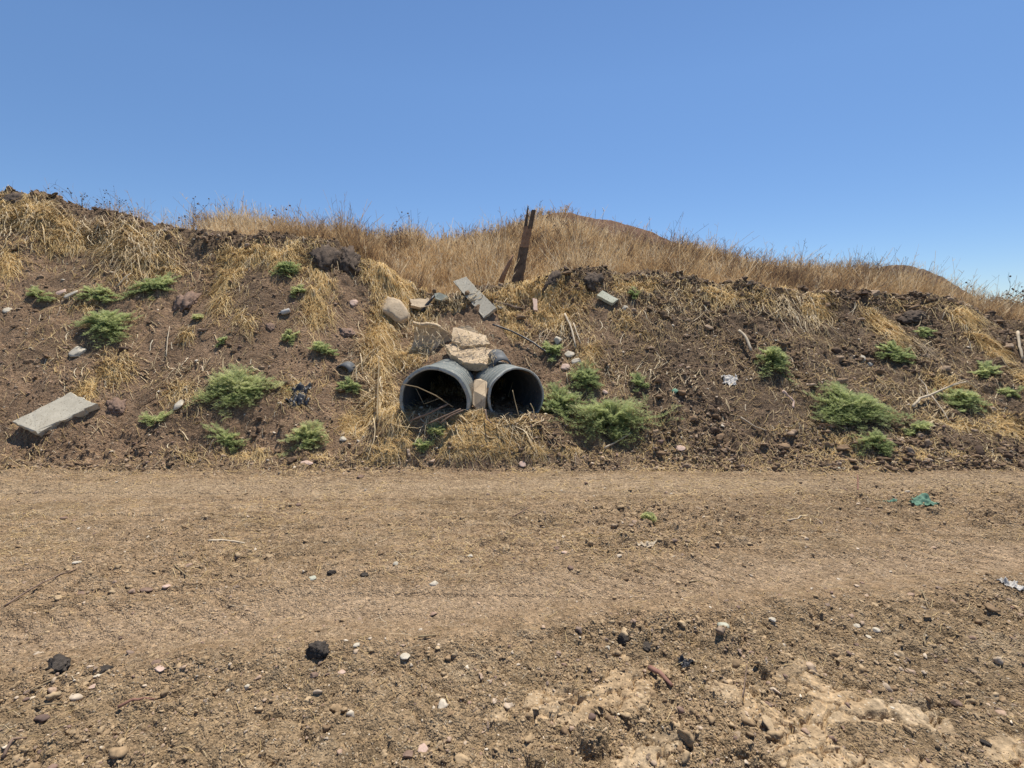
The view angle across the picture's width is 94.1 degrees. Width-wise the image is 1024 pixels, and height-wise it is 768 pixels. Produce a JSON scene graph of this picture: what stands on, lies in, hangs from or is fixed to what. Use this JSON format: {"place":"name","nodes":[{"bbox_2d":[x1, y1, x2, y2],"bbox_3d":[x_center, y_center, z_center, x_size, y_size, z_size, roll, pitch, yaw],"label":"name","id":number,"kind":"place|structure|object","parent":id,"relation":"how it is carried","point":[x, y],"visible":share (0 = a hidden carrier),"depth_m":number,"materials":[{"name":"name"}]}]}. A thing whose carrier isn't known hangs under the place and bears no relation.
{"place":"outdoors","nodes":[
{"label":"outdoors","id":0,"kind":"place"},
{"bbox_2d":[423,284,530,393],"bbox_3d":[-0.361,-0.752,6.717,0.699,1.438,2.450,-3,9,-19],"label":"dry grass","id":1,"kind":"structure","parent":0,"point":[501,342],"depth_m":7.03,"materials":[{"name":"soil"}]},
{"bbox_2d":[434,293,454,301],"bbox_3d":[-1.095,-1.372,7.742,0.350,0.228,0.109,0,8,0],"label":"concrete board","id":2,"kind":"object","parent":1,"relation":"on","point":[440,297],"visible":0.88,"depth_m":7.72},
{"bbox_2d":[445,344,491,370],"bbox_3d":[-0.551,-0.380,6.486,0.537,0.353,0.957,-6,10,-34],"label":"concrete chunk","id":3,"kind":"object","parent":1,"relation":"on","point":[473,364],"visible":0.63,"depth_m":6.32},
{"bbox_2d":[451,325,489,348],"bbox_3d":[-0.584,-0.658,6.747,0.571,0.348,0.520,0,8,0],"label":"concrete chunk","id":4,"kind":"object","parent":3,"relation":"on","point":[460,330],"visible":0.87,"depth_m":6.72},
{"bbox_2d":[453,277,497,317],"bbox_3d":[-0.610,-1.393,7.648,0.218,0.709,1.067,-6,10,-35],"label":"concrete board","id":5,"kind":"object","parent":1,"relation":"on","point":[487,308],"visible":0.97,"depth_m":7.57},
{"bbox_2d":[0,185,1023,767],"bbox_3d":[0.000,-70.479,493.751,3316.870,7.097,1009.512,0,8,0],"label":"ground","id":6,"kind":"structure","parent":0,"point":[378,593],"depth_m":3.33,"materials":[{"name":"soil"}]},
{"bbox_2d":[0,192,23,206],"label":"earth clod","id":7,"kind":"object","parent":6,"relation":"on","point":[12,196],"visible":0.53,"depth_m":8.55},
{"bbox_2d":[1,737,26,757],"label":"stick","id":8,"kind":"object","parent":6,"relation":"on","point":[7,748],"visible":1,"depth_m":1.77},
{"bbox_2d":[4,568,76,605],"bbox_3d":[-2.835,1.212,2.880,0.015,0.038,0.396,1,8,8],"label":"stick","id":9,"kind":"object","parent":6,"relation":"on","point":[12,600],"visible":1,"depth_m":2.82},
{"bbox_2d":[25,285,58,301],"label":"green shrub","id":10,"kind":"object","parent":6,"relation":"on","point":[34,290],"visible":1,"depth_m":7.15,"materials":[{"name":"green plant"}]},
{"bbox_2d":[30,669,76,690],"bbox_3d":[-2.030,1.311,2.112,0.010,0.024,0.153,8,11,44],"label":"stick","id":11,"kind":"object","parent":6,"relation":"on","point":[49,681],"visible":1,"depth_m":2.09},
{"bbox_2d":[12,392,99,436],"bbox_3d":[-5.399,0.360,5.655,0.798,0.466,0.412,-7,10,-39],"label":"concrete slab","id":12,"kind":"object","parent":6,"relation":"on","point":[41,421],"depth_m":5.61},
{"bbox_2d":[45,653,70,673],"bbox_3d":[-2.087,1.290,2.191,0.089,0.058,0.158,-8,11,-44],"label":"black lump","id":13,"kind":"object","parent":6,"relation":"on","point":[59,662],"visible":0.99,"depth_m":2.18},
{"bbox_2d":[64,290,77,298],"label":"stone","id":14,"kind":"object","parent":6,"relation":"on","point":[71,294],"visible":1,"depth_m":7.11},
{"bbox_2d":[68,346,86,356],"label":"stone","id":15,"kind":"object","parent":6,"relation":"on","point":[76,351],"visible":1,"depth_m":6.37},
{"bbox_2d":[74,283,123,303],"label":"green shrub","id":16,"kind":"object","parent":6,"relation":"on","point":[99,290],"visible":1,"depth_m":7.11,"materials":[{"name":"green plant"}]},
{"bbox_2d":[71,309,140,349],"bbox_3d":[-5.670,-0.785,6.696,1.003,0.555,0.658,4,9,26],"label":"green shrub","id":17,"kind":"object","parent":6,"relation":"on","point":[107,321],"visible":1,"depth_m":6.60,"materials":[{"name":"green plant"}]},
{"bbox_2d":[98,665,114,673],"bbox_3d":[-1.879,1.311,2.189,0.081,0.020,0.053,0,8,0],"label":"black lump","id":18,"kind":"object","parent":6,"relation":"on","point":[104,668],"visible":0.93,"depth_m":2.19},
{"bbox_2d":[82,190,138,213],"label":"thistle bush","id":19,"kind":"object","parent":6,"relation":"on","point":[110,203],"visible":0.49,"depth_m":9.59,"materials":[{"name":"brown plant"}]},
{"bbox_2d":[105,397,126,415],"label":"rock","id":20,"kind":"object","parent":6,"relation":"on","point":[116,405],"visible":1,"depth_m":5.82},
{"bbox_2d":[117,697,154,707],"bbox_3d":[-1.574,1.330,1.996,0.122,0.035,0.016,-5,9,-31],"label":"stick","id":21,"kind":"object","parent":6,"relation":"on","point":[128,701],"visible":1,"depth_m":1.99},
{"bbox_2d":[139,587,152,591],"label":"rock","id":22,"kind":"object","parent":6,"relation":"on","point":[146,589],"visible":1,"depth_m":2.84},
{"bbox_2d":[119,271,180,299],"bbox_3d":[-5.526,-1.509,7.255,0.867,0.472,0.474,-5,9,-29],"label":"green shrub","id":23,"kind":"object","parent":6,"relation":"on","point":[160,283],"visible":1,"depth_m":7.25,"materials":[{"name":"green plant"}]},
{"bbox_2d":[138,410,173,425],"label":"green shrub","id":24,"kind":"object","parent":6,"relation":"on","point":[161,416],"visible":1,"depth_m":5.65,"materials":[{"name":"green plant"}]},
{"bbox_2d":[173,400,183,409],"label":"stone","id":25,"kind":"object","parent":6,"relation":"on","point":[178,404],"visible":1,"depth_m":5.67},
{"bbox_2d":[172,290,201,311],"bbox_3d":[-4.916,-1.208,7.122,0.400,0.391,0.337,0,8,0],"label":"rock","id":26,"kind":"object","parent":6,"relation":"on","point":[188,299],"visible":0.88,"depth_m":7.07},
{"bbox_2d":[178,196,209,228],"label":"dried weed","id":27,"kind":"object","parent":6,"relation":"on","point":[195,217],"visible":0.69,"depth_m":10.30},
{"bbox_2d":[215,336,227,347],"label":"green shrub","id":28,"kind":"object","parent":6,"relation":"on","point":[221,340],"visible":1,"depth_m":6.37,"materials":[{"name":"green plant"}]},
{"bbox_2d":[201,422,250,452],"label":"green shrub","id":29,"kind":"object","parent":6,"relation":"on","point":[226,439],"visible":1,"depth_m":5.46,"materials":[{"name":"green plant"}]},
{"bbox_2d":[208,539,244,542],"bbox_3d":[-2.081,1.146,3.473,0.269,0.029,0.023,0,8,2],"label":"stick","id":30,"kind":"object","parent":6,"relation":"on","point":[225,540],"visible":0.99,"depth_m":3.47,"materials":[{"name":"brown wood"}]},
{"bbox_2d":[183,363,290,419],"bbox_3d":[-3.320,0.071,5.861,1.235,0.635,0.706,0,8,0],"label":"green shrub","id":31,"kind":"object","parent":6,"relation":"on","point":[240,386],"visible":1,"depth_m":5.84,"materials":[{"name":"green plant"}]},
{"bbox_2d":[266,323,276,330],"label":"rock","id":32,"kind":"object","parent":6,"relation":"on","point":[270,326],"visible":1,"depth_m":6.63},
{"bbox_2d":[278,308,290,314],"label":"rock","id":33,"kind":"object","parent":6,"relation":"on","point":[285,311],"visible":1,"depth_m":6.80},
{"bbox_2d":[269,261,300,277],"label":"green shrub","id":34,"kind":"object","parent":6,"relation":"on","point":[285,266],"visible":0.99,"depth_m":7.35,"materials":[{"name":"green plant"}]},
{"bbox_2d":[279,329,299,344],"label":"green shrub","id":35,"kind":"object","parent":6,"relation":"on","point":[290,334],"visible":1,"depth_m":6.52,"materials":[{"name":"green plant"}]},
{"bbox_2d":[290,284,305,297],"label":"green shrub","id":36,"kind":"object","parent":6,"relation":"on","point":[296,289],"visible":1,"depth_m":7.10,"materials":[{"name":"green plant"}]},
{"bbox_2d":[284,382,312,407],"bbox_3d":[-2.626,0.151,5.855,0.310,0.357,0.357,0,8,0],"label":"plastic scrap","id":37,"kind":"object","parent":6,"relation":"on","point":[300,397],"visible":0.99,"depth_m":5.83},
{"bbox_2d":[277,419,328,456],"bbox_3d":[-2.367,0.603,5.400,0.561,0.355,0.334,-3,9,-20],"label":"green shrub","id":38,"kind":"object","parent":6,"relation":"on","point":[307,432],"visible":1,"depth_m":5.41,"materials":[{"name":"green plant"}]},
{"bbox_2d":[305,640,329,659],"bbox_3d":[-0.922,1.262,2.267,0.116,0.064,0.086,0,8,0],"label":"black lump","id":39,"kind":"object","parent":6,"relation":"on","point":[318,649],"visible":1,"depth_m":2.25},
{"bbox_2d":[307,340,337,355],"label":"green shrub","id":40,"kind":"object","parent":6,"relation":"on","point":[321,346],"visible":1,"depth_m":6.42,"materials":[{"name":"green plant"}]},
{"bbox_2d":[309,244,341,272],"bbox_3d":[-2.998,-2.021,7.721,0.427,0.541,0.483,6,10,38],"label":"earth clod","id":41,"kind":"object","parent":6,"relation":"on","point":[324,258],"visible":0.97,"depth_m":7.64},
{"bbox_2d":[336,361,355,372],"bbox_3d":[-2.195,-0.226,6.262,0.250,0.139,0.130,3,9,20],"label":"pipe fragment","id":42,"kind":"object","parent":6,"relation":"on","point":[349,366],"visible":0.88,"depth_m":6.22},
{"bbox_2d":[339,327,358,337],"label":"rock","id":43,"kind":"object","parent":6,"relation":"on","point":[347,332],"visible":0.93,"depth_m":6.80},
{"bbox_2d":[336,375,362,393],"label":"green shrub","id":44,"kind":"object","parent":6,"relation":"on","point":[349,382],"visible":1,"depth_m":6.03,"materials":[{"name":"green plant"}]},
{"bbox_2d":[339,245,363,275],"bbox_3d":[-2.647,-1.992,7.828,0.445,0.618,0.467,6,10,35],"label":"earth clod","id":45,"kind":"object","parent":6,"relation":"on","point":[349,260],"visible":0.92,"depth_m":7.77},
{"bbox_2d":[376,357,379,420],"bbox_3d":[-1.678,0.031,5.955,0.031,0.649,1.152,-2,8,-14],"label":"stick","id":46,"kind":"object","parent":6,"relation":"on","point":[377,417],"visible":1,"depth_m":5.88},
{"bbox_2d":[381,296,410,323],"bbox_3d":[-1.814,-1.154,7.425,0.472,0.438,0.352,0,8,0],"label":"boulder","id":47,"kind":"object","parent":6,"relation":"on","point":[395,309],"visible":0.99,"depth_m":7.34,"materials":[{"name":"beige stone"}]},
{"bbox_2d":[400,653,409,659],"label":"stone","id":48,"kind":"object","parent":6,"relation":"on","point":[404,656],"visible":1,"depth_m":2.23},
{"bbox_2d":[402,750,412,758],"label":"rock","id":49,"kind":"object","parent":6,"relation":"on","point":[407,754],"visible":1,"depth_m":1.77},
{"bbox_2d":[409,298,432,309],"bbox_3d":[-1.464,-1.292,7.671,0.362,0.191,0.212,-3,9,-21],"label":"concrete chunk","id":50,"kind":"object","parent":6,"relation":"on","point":[419,303],"visible":0.93,"depth_m":7.63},
{"bbox_2d":[413,437,431,452],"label":"green shrub","id":51,"kind":"object","parent":6,"relation":"on","point":[426,444],"visible":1,"depth_m":5.19,"materials":[{"name":"green plant"}]},
{"bbox_2d":[418,743,427,751],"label":"stone","id":52,"kind":"object","parent":6,"relation":"on","point":[423,747],"visible":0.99,"depth_m":1.79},
{"bbox_2d":[398,383,452,406],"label":"dry stalk","id":53,"kind":"object","parent":6,"relation":"on","point":[426,391],"visible":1,"depth_m":5.38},
{"bbox_2d":[409,403,447,420],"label":"dry stalk","id":54,"kind":"object","parent":6,"relation":"on","point":[436,409],"visible":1,"depth_m":5.33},
{"bbox_2d":[411,321,451,359],"bbox_3d":[-1.094,-0.637,6.951,0.866,0.567,0.315,-2,8,-12],"label":"rock","id":55,"kind":"object","parent":6,"relation":"on","point":[432,329],"visible":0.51,"depth_m":7.01,"materials":[{"name":"stone"}]},
{"bbox_2d":[426,421,445,443],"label":"green shrub","id":56,"kind":"object","parent":6,"relation":"on","point":[439,429],"visible":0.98,"depth_m":5.33,"materials":[{"name":"green plant"}]},
{"bbox_2d":[399,358,473,412],"bbox_3d":[-0.816,0.046,6.684,0.844,0.847,2.383,1,8,4],"label":"drain pipe","id":57,"kind":"object","parent":6,"relation":"on","point":[423,377],"visible":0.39,"depth_m":5.80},
{"bbox_2d":[427,408,460,423],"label":"dry stalk","id":58,"kind":"object","parent":6,"relation":"on","point":[444,416],"visible":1,"depth_m":5.29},
{"bbox_2d":[473,379,486,409],"bbox_3d":[-0.369,0.167,5.722,0.185,0.443,0.442,0,8,0],"label":"concrete block","id":59,"kind":"object","parent":6,"relation":"on","point":[480,395],"depth_m":5.58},
{"bbox_2d":[449,361,543,412],"bbox_3d":[-0.307,0.000,6.665,0.699,0.699,2.271,-3,9,-19],"label":"drain pipe","id":60,"kind":"object","parent":6,"relation":"on","point":[527,388],"visible":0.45,"depth_m":6.01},
{"bbox_2d":[488,349,511,365],"bbox_3d":[-0.161,-0.346,6.136,0.236,0.187,0.300,-2,8,-17],"label":"pipe fragment","id":61,"kind":"object","parent":60,"relation":"on","point":[500,355],"visible":0.98,"depth_m":6.09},
{"bbox_2d":[498,254,514,282],"bbox_3d":[-0.095,-1.922,7.962,0.278,0.478,0.087,0,8,0],"label":"wooden stake","id":62,"kind":"object","parent":6,"relation":"on","point":[504,273],"visible":0.97,"depth_m":7.95,"materials":[{"name":"brown wood"}]},
{"bbox_2d":[494,300,522,309],"bbox_3d":[-0.053,-1.236,7.448,0.467,0.163,0.106,2,8,13],"label":"log","id":63,"kind":"object","parent":6,"relation":"on","point":[510,306],"visible":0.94,"depth_m":7.42,"materials":[{"name":"brown wood"}]},
{"bbox_2d":[0,192,1022,462],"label":"dead stalks","id":64,"kind":"object","parent":6,"relation":"on","point":[410,322],"visible":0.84,"depth_m":6.84,"materials":[{"name":"plant"}]},
{"bbox_2d":[0,185,1023,475],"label":"dry grass","id":65,"kind":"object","parent":6,"relation":"on","point":[464,437],"visible":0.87,"depth_m":6.92,"materials":[{"name":"plant"}]},
{"bbox_2d":[0,189,1023,471],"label":"slope clods","id":66,"kind":"object","parent":6,"relation":"on","point":[844,449],"visible":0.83,"depth_m":6.25,"materials":[{"name":"soil"}]},
{"bbox_2d":[0,190,1023,471],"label":"slope crumbs","id":67,"kind":"object","parent":6,"relation":"on","point":[684,452],"visible":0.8,"depth_m":5.88,"materials":[{"name":"soil"}]},
{"bbox_2d":[0,215,1023,469],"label":"slope pebbles","id":68,"kind":"object","parent":6,"relation":"on","point":[502,397],"visible":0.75,"depth_m":6.15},
{"bbox_2d":[0,450,1023,767],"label":"road clods","id":69,"kind":"object","parent":6,"relation":"on","point":[460,758],"visible":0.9,"depth_m":2.29,"materials":[{"name":"soil"}]},
{"bbox_2d":[0,453,1023,767],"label":"road crumbs","id":70,"kind":"object","parent":6,"relation":"on","point":[512,627],"visible":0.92,"depth_m":2.40,"materials":[{"name":"soil"}]},
{"bbox_2d":[0,444,1023,767],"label":"road straw","id":71,"kind":"object","parent":6,"relation":"on","point":[480,572],"visible":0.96,"depth_m":3.47,"materials":[{"name":"plant"}]},
{"bbox_2d":[0,455,1023,767],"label":"pebbles","id":72,"kind":"object","parent":6,"relation":"on","point":[444,703],"visible":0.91,"depth_m":2.11,"materials":[{"name":"stone"}]},
{"bbox_2d":[12,182,1023,320],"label":"dry grass","id":73,"kind":"structure","parent":6,"relation":"on","point":[575,245],"depth_m":9.67,"materials":[{"name":"plant"}]},
{"bbox_2d":[492,324,551,355],"bbox_3d":[0.148,-0.631,6.742,0.977,0.440,0.088,5,9,31],"label":"cable","id":74,"kind":"object","parent":6,"relation":"on","point":[527,339],"visible":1,"depth_m":6.73,"materials":[{"name":"black plastic"}]},
{"bbox_2d":[512,206,535,283],"bbox_3d":[0.174,-2.274,8.139,0.485,1.509,0.168,-2,8,-15],"label":"wooden post","id":75,"kind":"object","parent":6,"relation":"on","point":[518,275],"visible":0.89,"depth_m":8.11,"materials":[{"name":"brown wood"}]},
{"bbox_2d":[541,270,562,293],"bbox_3d":[0.656,-1.605,7.644,0.383,0.484,0.305,0,8,0],"label":"earth clod","id":76,"kind":"object","parent":6,"relation":"on","point":[554,277],"visible":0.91,"depth_m":7.59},
{"bbox_2d":[542,341,562,361],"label":"green shrub","id":77,"kind":"object","parent":6,"relation":"on","point":[555,349],"visible":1,"depth_m":6.52,"materials":[{"name":"green plant"}]},
{"bbox_2d":[533,381,588,419],"bbox_3d":[0.589,0.182,5.822,0.713,0.437,0.538,3,9,23],"label":"green shrub","id":78,"kind":"object","parent":6,"relation":"on","point":[556,395],"visible":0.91,"depth_m":5.81,"materials":[{"name":"green plant"}]},
{"bbox_2d":[564,313,575,347],"bbox_3d":[0.837,-0.778,6.814,0.043,0.478,0.689,-1,8,-7],"label":"cane","id":79,"kind":"object","parent":6,"relation":"on","point":[565,315],"visible":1,"depth_m":6.76,"materials":[{"name":"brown wood"}]},
{"bbox_2d":[565,358,603,396],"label":"green shrub","id":80,"kind":"object","parent":6,"relation":"on","point":[587,376],"visible":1,"depth_m":6.08,"materials":[{"name":"green plant"}]},
{"bbox_2d":[583,271,603,291],"bbox_3d":[1.291,-1.637,7.617,0.329,0.353,0.263,-5,9,-30],"label":"earth clod","id":81,"kind":"object","parent":6,"relation":"on","point":[592,280],"visible":1,"depth_m":7.57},
{"bbox_2d":[596,290,618,305],"bbox_3d":[1.466,-1.323,7.321,0.313,0.245,0.169,6,10,38],"label":"concrete block","id":82,"kind":"object","parent":6,"relation":"on","point":[606,297],"depth_m":7.29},
{"bbox_2d":[542,393,684,447],"bbox_3d":[1.209,0.404,5.608,1.729,0.545,0.671,0,8,0],"label":"green shrub","id":83,"kind":"object","parent":6,"relation":"on","point":[610,412],"visible":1,"depth_m":5.55,"materials":[{"name":"green plant"}]},
{"bbox_2d":[617,633,629,646],"bbox_3d":[0.564,1.288,2.391,0.064,0.073,0.058,-5,9,-29],"label":"black lump","id":84,"kind":"object","parent":6,"relation":"on","point":[622,639],"visible":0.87,"depth_m":2.38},
{"bbox_2d":[628,285,640,298],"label":"green shrub","id":85,"kind":"object","parent":6,"relation":"on","point":[635,295],"visible":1,"depth_m":7.33,"materials":[{"name":"green plant"}]},
{"bbox_2d":[629,371,648,391],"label":"green shrub","id":86,"kind":"object","parent":6,"relation":"on","point":[638,380],"visible":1,"depth_m":6.07,"materials":[{"name":"green plant"}]},
{"bbox_2d":[636,541,656,547],"bbox_3d":[0.962,1.142,3.408,0.148,0.054,0.090,0,8,0],"label":"bark piece","id":87,"kind":"object","parent":6,"relation":"on","point":[646,544],"visible":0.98,"depth_m":3.40,"materials":[{"name":"brown wood"}]},
{"bbox_2d":[640,511,656,521],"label":"green shrub","id":88,"kind":"object","parent":6,"relation":"on","point":[650,515],"visible":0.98,"depth_m":3.77,"materials":[{"name":"green plant"}]},
{"bbox_2d":[642,641,660,652],"bbox_3d":[0.679,1.315,2.382,0.144,0.036,0.084,0,8,0],"label":"black lump","id":89,"kind":"object","parent":6,"relation":"on","point":[647,648],"visible":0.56,"depth_m":2.36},
{"bbox_2d":[647,665,672,686],"bbox_3d":[0.676,1.323,2.162,0.029,0.030,0.139,-5,9,-31],"label":"stick","id":90,"kind":"object","parent":6,"relation":"on","point":[653,669],"visible":1,"depth_m":2.16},
{"bbox_2d":[677,655,693,670],"bbox_3d":[0.821,1.316,2.244,0.074,0.057,0.068,0,8,0],"label":"plastic scrap","id":91,"kind":"object","parent":6,"relation":"on","point":[685,663],"visible":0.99,"depth_m":2.24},
{"bbox_2d":[721,374,738,385],"bbox_3d":[2.821,-0.071,6.165,0.199,0.209,0.207,0,8,0],"label":"plastic scrap","id":92,"kind":"object","parent":6,"relation":"on","point":[732,380],"visible":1,"depth_m":6.18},
{"bbox_2d":[738,329,751,351],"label":"dead branch","id":93,"kind":"object","parent":6,"relation":"on","point":[746,339],"visible":1,"depth_m":6.60,"materials":[{"name":"brown wood"}]},
{"bbox_2d":[754,346,799,384],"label":"green shrub","id":94,"kind":"object","parent":6,"relation":"on","point":[775,356],"visible":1,"depth_m":6.23,"materials":[{"name":"green plant"}]},
{"bbox_2d":[782,390,794,407],"bbox_3d":[3.458,0.185,5.922,0.104,0.207,0.213,-2,8,-15],"label":"root","id":95,"kind":"object","parent":6,"relation":"on","point":[784,392],"visible":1,"depth_m":5.94,"materials":[{"name":"wood"}]},
{"bbox_2d":[801,380,915,432],"bbox_3d":[4.193,0.258,5.799,1.346,0.550,0.746,0,8,0],"label":"green shrub","id":96,"kind":"object","parent":6,"relation":"on","point":[857,405],"visible":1,"depth_m":5.74,"materials":[{"name":"green plant"}]},
{"bbox_2d":[847,427,895,455],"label":"green shrub","id":97,"kind":"object","parent":6,"relation":"on","point":[876,436],"visible":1,"depth_m":5.33,"materials":[{"name":"green plant"}]},
{"bbox_2d":[875,340,916,364],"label":"green shrub","id":98,"kind":"object","parent":6,"relation":"on","point":[895,349],"visible":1,"depth_m":6.68,"materials":[{"name":"green plant"}]},
{"bbox_2d":[896,310,926,324],"bbox_3d":[6.461,-1.073,7.680,0.477,0.250,0.239,0,8,0],"label":"earth clod","id":99,"kind":"object","parent":6,"relation":"on","point":[908,317],"visible":1,"depth_m":7.66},
{"bbox_2d":[902,419,933,435],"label":"green shrub","id":100,"kind":"object","parent":6,"relation":"on","point":[921,425],"visible":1,"depth_m":5.59,"materials":[{"name":"green plant"}]},
{"bbox_2d":[909,493,939,505],"bbox_3d":[3.565,1.006,4.123,0.255,0.102,0.222,0,8,0],"label":"green rag","id":101,"kind":"object","parent":6,"relation":"on","point":[924,498],"visible":0.92,"depth_m":4.12,"materials":[{"name":"fabric"}]},
{"bbox_2d":[914,326,936,337],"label":"green shrub","id":102,"kind":"object","parent":6,"relation":"on","point":[924,330],"visible":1,"depth_m":7.30,"materials":[{"name":"green plant"}]},
{"bbox_2d":[911,379,978,420],"bbox_3d":[5.445,0.167,6.081,1.135,0.434,0.508,-5,10,-32],"label":"dead branch","id":103,"kind":"object","parent":6,"relation":"on","point":[914,404],"visible":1,"depth_m":6.00,"materials":[{"name":"brown wood"}]},
{"bbox_2d":[950,699,962,706],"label":"rock","id":104,"kind":"object","parent":6,"relation":"on","point":[956,702],"visible":0.97,"depth_m":2.00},
{"bbox_2d":[932,388,992,412],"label":"green shrub","id":105,"kind":"object","parent":6,"relation":"on","point":[967,396],"visible":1,"depth_m":5.97,"materials":[{"name":"green plant"}]},
{"bbox_2d":[967,360,1003,377],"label":"green shrub","id":106,"kind":"object","parent":6,"relation":"on","point":[986,368],"visible":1,"depth_m":6.46,"materials":[{"name":"green plant"}]},
{"bbox_2d":[980,739,991,746],"bbox_3d":[1.820,1.379,1.829,0.036,0.018,0.034,-5,10,-32],"label":"black lump","id":107,"kind":"object","parent":6,"relation":"on","point":[985,743],"visible":1,"depth_m":1.82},
{"bbox_2d":[966,275,1023,307],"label":"twiggy shrub","id":108,"kind":"object","parent":6,"relation":"on","point":[1008,294],"visible":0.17,"depth_m":11.37,"materials":[{"name":"plant"}]},
{"bbox_2d":[996,577,1023,590],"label":"plastic scrap","id":109,"kind":"object","parent":6,"relation":"on","point":[1007,583],"visible":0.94,"depth_m":2.86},
{"bbox_2d":[996,385,1023,397],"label":"green shrub","id":110,"kind":"object","parent":6,"relation":"on","point":[1008,390],"visible":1,"depth_m":6.13,"materials":[{"name":"green plant"}]},
{"bbox_2d":[1016,331,1023,359],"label":"dead branch","id":111,"kind":"object","parent":6,"relation":"on","point":[1019,343],"visible":1,"depth_m":6.99,"materials":[{"name":"brown wood"}]},
{"bbox_2d":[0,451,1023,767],"bbox_3d":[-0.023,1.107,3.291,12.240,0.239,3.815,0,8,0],"label":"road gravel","id":112,"kind":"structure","parent":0,"point":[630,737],"depth_m":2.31,"materials":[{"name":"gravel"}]},
{"bbox_2d":[0,0,1023,302],"label":"sky","id":113,"kind":"structure","parent":0,"point":[882,126],"materials":[{"name":"blue"}]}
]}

